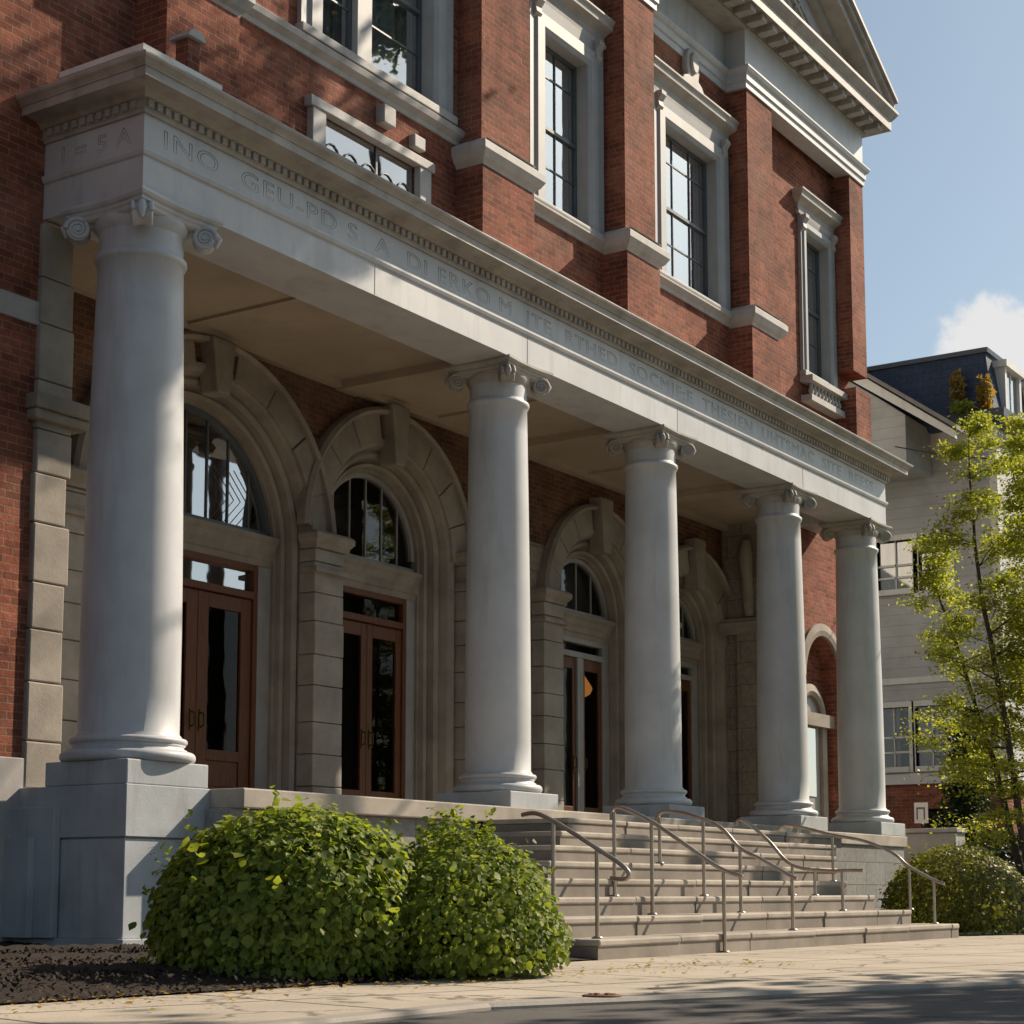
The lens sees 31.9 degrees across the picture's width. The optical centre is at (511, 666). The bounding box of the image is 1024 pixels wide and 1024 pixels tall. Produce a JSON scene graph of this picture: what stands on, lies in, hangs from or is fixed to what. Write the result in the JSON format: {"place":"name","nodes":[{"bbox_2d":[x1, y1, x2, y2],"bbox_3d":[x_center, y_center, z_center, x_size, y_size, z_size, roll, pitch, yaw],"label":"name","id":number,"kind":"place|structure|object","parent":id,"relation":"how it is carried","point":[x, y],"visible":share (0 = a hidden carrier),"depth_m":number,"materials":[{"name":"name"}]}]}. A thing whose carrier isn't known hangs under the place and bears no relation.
{"place":"outdoors","nodes":[
{"label":"outdoors","id":0,"kind":"place"},
{"bbox_2d":[0,0,912,945],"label":"public building","id":1,"kind":"structure","parent":0,"point":[384,384],"depth_m":24.40,"materials":[{"name":"red brick"}]},
{"bbox_2d":[71,331,336,790],"bbox_3d":[-3.979,-1.216,22.789,0.740,6.050,4.860,-5,-9,33],"label":"arched doorway","id":2,"kind":"structure","parent":1,"relation":"in","point":[244,433],"depth_m":23.71,"materials":[{"name":"stone"}]},
{"bbox_2d":[304,94,434,203],"bbox_3d":[-1.842,-6.382,23.385,0.170,1.250,2.640,-5,-9,33],"label":"low window","id":3,"kind":"structure","parent":1,"relation":"in","point":[321,130],"depth_m":23.39,"materials":[{"name":"grey stone"}]},
{"bbox_2d":[295,0,457,125],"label":"window","id":4,"kind":"structure","parent":1,"relation":"in","point":[407,45],"depth_m":24.42,"materials":[{"name":"paint"}]},
{"bbox_2d":[297,403,467,800],"bbox_3d":[-1.911,-0.799,25.914,0.740,6.000,4.060,-5,-9,33],"label":"arched doorway","id":5,"kind":"structure","parent":1,"relation":"in","point":[397,736],"depth_m":26.54,"materials":[{"name":"stone"}]},
{"bbox_2d":[529,0,615,242],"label":"window","id":6,"kind":"structure","parent":1,"relation":"in","point":[567,45],"depth_m":28.14,"materials":[{"name":"paint"}]},
{"bbox_2d":[538,497,624,812],"bbox_3d":[1.342,-0.045,30.816,0.740,5.720,3.780,-5,-9,33],"label":"arched doorway","id":7,"kind":"structure","parent":1,"relation":"in","point":[590,537],"depth_m":31.18,"materials":[{"name":"stone"}]},
{"bbox_2d":[582,570,582,611],"bbox_3d":[1.320,-0.996,33.602,0.357,3.140,0.357,-5,-9,33],"label":"pendant lamp","id":8,"kind":"object","parent":1,"relation":"hanging from","point":[582,590],"visible":0.03,"depth_m":33.65,"materials":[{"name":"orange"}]},
{"bbox_2d":[654,48,738,318],"bbox_3d":[3.112,-8.625,31.311,0.470,4.550,3.340,-5,-9,33],"label":"window","id":9,"kind":"structure","parent":1,"relation":"in","point":[692,133],"depth_m":31.54,"materials":[{"name":"paint"}]},
{"bbox_2d":[678,538,730,821],"bbox_3d":[3.262,0.389,33.711,0.740,5.580,3.580,-5,-9,33],"label":"arched doorway","id":10,"kind":"structure","parent":1,"relation":"in","point":[704,589],"depth_m":34.45,"materials":[{"name":"stone"}]},
{"bbox_2d":[791,186,847,419],"bbox_3d":[6.081,-7.158,35.661,0.500,4.240,2.200,-5,-9,33],"label":"window","id":11,"kind":"structure","parent":1,"relation":"in","point":[817,222],"depth_m":35.90,"materials":[{"name":"paint"}]},
{"bbox_2d":[806,684,834,822],"bbox_3d":[5.784,2.159,34.534,0.280,3.670,1.640,-5,-9,33],"label":"side doorway","id":12,"kind":"structure","parent":1,"relation":"in","point":[818,722],"depth_m":34.84,"materials":[{"name":"stone"}]},
{"bbox_2d":[0,933,1023,1023],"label":"sidewalk","id":13,"kind":"structure","parent":0,"point":[982,957],"depth_m":11.62,"materials":[{"name":"concrete"}]},
{"bbox_2d":[0,941,592,1004],"bbox_3d":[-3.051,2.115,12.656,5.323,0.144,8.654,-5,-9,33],"label":"mulch","id":14,"kind":"object","parent":13,"relation":"on","point":[20,975],"visible":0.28,"depth_m":11.02,"materials":[{"name":"brown plant"}]},
{"bbox_2d":[128,785,434,981],"bbox_3d":[-1.464,1.488,12.248,2.115,1.317,2.124,-5,-9,33],"label":"bush","id":15,"kind":"object","parent":14,"relation":"on","point":[298,889],"visible":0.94,"depth_m":11.57,"materials":[{"name":"green plant"}]},
{"bbox_2d":[372,805,574,980],"bbox_3d":[-0.345,1.565,12.540,1.595,1.195,1.732,-5,-9,33],"label":"bush","id":16,"kind":"object","parent":14,"relation":"on","point":[488,914],"visible":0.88,"depth_m":11.99,"materials":[{"name":"green plant"}]},
{"bbox_2d":[7,958,837,1013],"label":"fallen leaves","id":17,"kind":"object","parent":13,"relation":"on","point":[130,1002],"visible":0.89,"depth_m":11.14,"materials":[{"name":"brown plant"}]},
{"bbox_2d":[582,993,622,997],"bbox_3d":[0.502,1.829,9.982,0.230,0.020,0.230,-5,-9,33],"label":"utility cover","id":18,"kind":"object","parent":13,"relation":"on","point":[606,995],"visible":1,"depth_m":9.92,"materials":[{"name":"metal"}]},
{"bbox_2d":[402,818,958,959],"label":"entrance stairs","id":19,"kind":"structure","parent":13,"relation":"on","point":[686,919],"depth_m":19.80,"materials":[{"name":"stone"}]},
{"bbox_2d":[521,811,630,938],"bbox_3d":[0.559,1.834,15.802,1.124,1.145,0.100,-5,-9,33],"label":"handrail","id":20,"kind":"object","parent":19,"relation":"on","point":[598,850],"visible":0.88,"depth_m":15.70,"materials":[{"name":"metal"}]},
{"bbox_2d":[609,805,743,952],"bbox_3d":[1.608,2.082,17.657,1.481,1.470,0.100,-5,-9,33],"label":"handrail","id":21,"kind":"object","parent":19,"relation":"on","point":[612,816],"visible":0.88,"depth_m":17.77,"materials":[{"name":"metal"}]},
{"bbox_2d":[655,810,797,930],"bbox_3d":[2.296,2.189,19.358,1.699,1.325,0.100,-5,-9,33],"label":"handrail","id":22,"kind":"object","parent":19,"relation":"on","point":[739,847],"visible":0.94,"depth_m":19.34,"materials":[{"name":"metal"}]},
{"bbox_2d":[734,818,863,910],"bbox_3d":[3.442,2.380,21.590,1.676,1.144,0.100,-5,-9,33],"label":"handrail","id":23,"kind":"object","parent":19,"relation":"on","point":[775,848],"visible":0.88,"depth_m":21.45,"materials":[{"name":"metal"}]},
{"bbox_2d":[777,823,944,923],"bbox_3d":[4.501,2.678,23.263,2.298,1.325,0.100,-5,-9,33],"label":"handrail","id":24,"kind":"object","parent":19,"relation":"on","point":[910,868],"visible":0.91,"depth_m":23.06,"materials":[{"name":"metal"}]},
{"bbox_2d":[904,828,967,915],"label":"wall","id":25,"kind":"structure","parent":13,"relation":"on","point":[918,839],"depth_m":37.59,"materials":[{"name":"grey stone"}]},
{"bbox_2d":[360,986,1023,1023],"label":"road","id":26,"kind":"structure","parent":0,"point":[1000,1005],"depth_m":9.27,"materials":[{"name":"grey asphalt"}]},
{"bbox_2d":[854,0,1023,371],"label":"sky","id":27,"kind":"structure","parent":0,"point":[943,189],"materials":[{"name":"blue"}]},
{"bbox_2d":[954,921,1022,935],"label":"lawn","id":28,"kind":"structure","parent":0,"point":[975,933],"depth_m":24.82,"materials":[{"name":"green plant"}]},
{"bbox_2d":[914,802,927,827],"bbox_3d":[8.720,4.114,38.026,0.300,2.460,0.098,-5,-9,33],"label":"notice sign","id":29,"kind":"object","parent":28,"relation":"on","point":[921,813],"visible":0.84,"depth_m":38.11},
{"bbox_2d":[877,837,1023,934],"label":"hedge","id":30,"kind":"object","parent":28,"relation":"on","point":[966,908],"visible":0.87,"depth_m":24.41,"materials":[{"name":"green plant"}]},
{"bbox_2d":[888,407,1023,885],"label":"street tree","id":31,"kind":"object","parent":28,"relation":"on","point":[1011,544],"visible":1,"depth_m":29.87,"materials":[{"name":"green plant"}]},
{"bbox_2d":[928,702,1003,871],"bbox_3d":[9.904,3.111,39.247,2.230,4.860,2.244,-5,-9,33],"label":"evergreen tree","id":32,"kind":"object","parent":28,"relation":"on","point":[957,803],"visible":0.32,"depth_m":38.98,"materials":[{"name":"green plant"}]},
{"bbox_2d":[960,823,1022,919],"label":"shrub","id":33,"kind":"object","parent":28,"relation":"on","point":[1003,853],"visible":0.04,"depth_m":37.28,"materials":[{"name":"green plant"}]},
{"label":"ground","id":34,"kind":"structure","parent":0,"visible":0},
{"bbox_2d":[238,978,1023,1023],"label":"kerb","id":35,"kind":"structure","parent":34,"relation":"on","point":[399,1013],"depth_m":9.87,"materials":[{"name":"stone"}]},
{"bbox_2d":[849,347,1023,856],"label":"white house","id":36,"kind":"structure","parent":34,"relation":"on","point":[911,400],"depth_m":42.79,"materials":[{"name":"white painted wood siding"},{"name":"blue slate"},{"name":"glass"}]},
{"bbox_2d":[876,533,917,596],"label":"window","id":37,"kind":"structure","parent":36,"relation":"in","point":[894,563],"depth_m":43.35,"materials":[{"name":"clear glass"}]},
{"bbox_2d":[883,701,914,772],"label":"window","id":38,"kind":"structure","parent":36,"relation":"in","point":[898,759],"depth_m":42.88,"materials":[{"name":"clear glass"}]},
{"bbox_2d":[911,699,953,771],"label":"window","id":39,"kind":"structure","parent":36,"relation":"in","point":[923,761],"depth_m":42.46,"materials":[{"name":"clear glass"}]},
{"bbox_2d":[913,546,954,597],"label":"window","id":40,"kind":"structure","parent":36,"relation":"in","point":[917,558],"depth_m":42.91,"materials":[{"name":"white glass"}]},
{"bbox_2d":[931,809,948,827],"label":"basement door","id":41,"kind":"structure","parent":36,"relation":"in","point":[932,810],"depth_m":42.59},
{"bbox_2d":[895,446,1018,460],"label":"overhead cable","id":42,"kind":"object","parent":36,"relation":"attached to","point":[936,453],"visible":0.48,"depth_m":40.79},
{"bbox_2d":[948,368,966,400],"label":"climbing vine","id":43,"kind":"object","parent":36,"relation":"attached to","point":[957,383],"visible":0.99,"depth_m":42.70,"materials":[{"name":"brown plant"}]},
{"bbox_2d":[945,398,975,416],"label":"climbing vine","id":44,"kind":"object","parent":36,"relation":"attached to","point":[956,407],"visible":1,"depth_m":42.32,"materials":[{"name":"green plant"}]},
{"bbox_2d":[974,373,996,409],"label":"climbing vine","id":45,"kind":"object","parent":36,"relation":"attached to","point":[985,390],"visible":0.98,"depth_m":42.29,"materials":[{"name":"yellow plant"}]}
]}

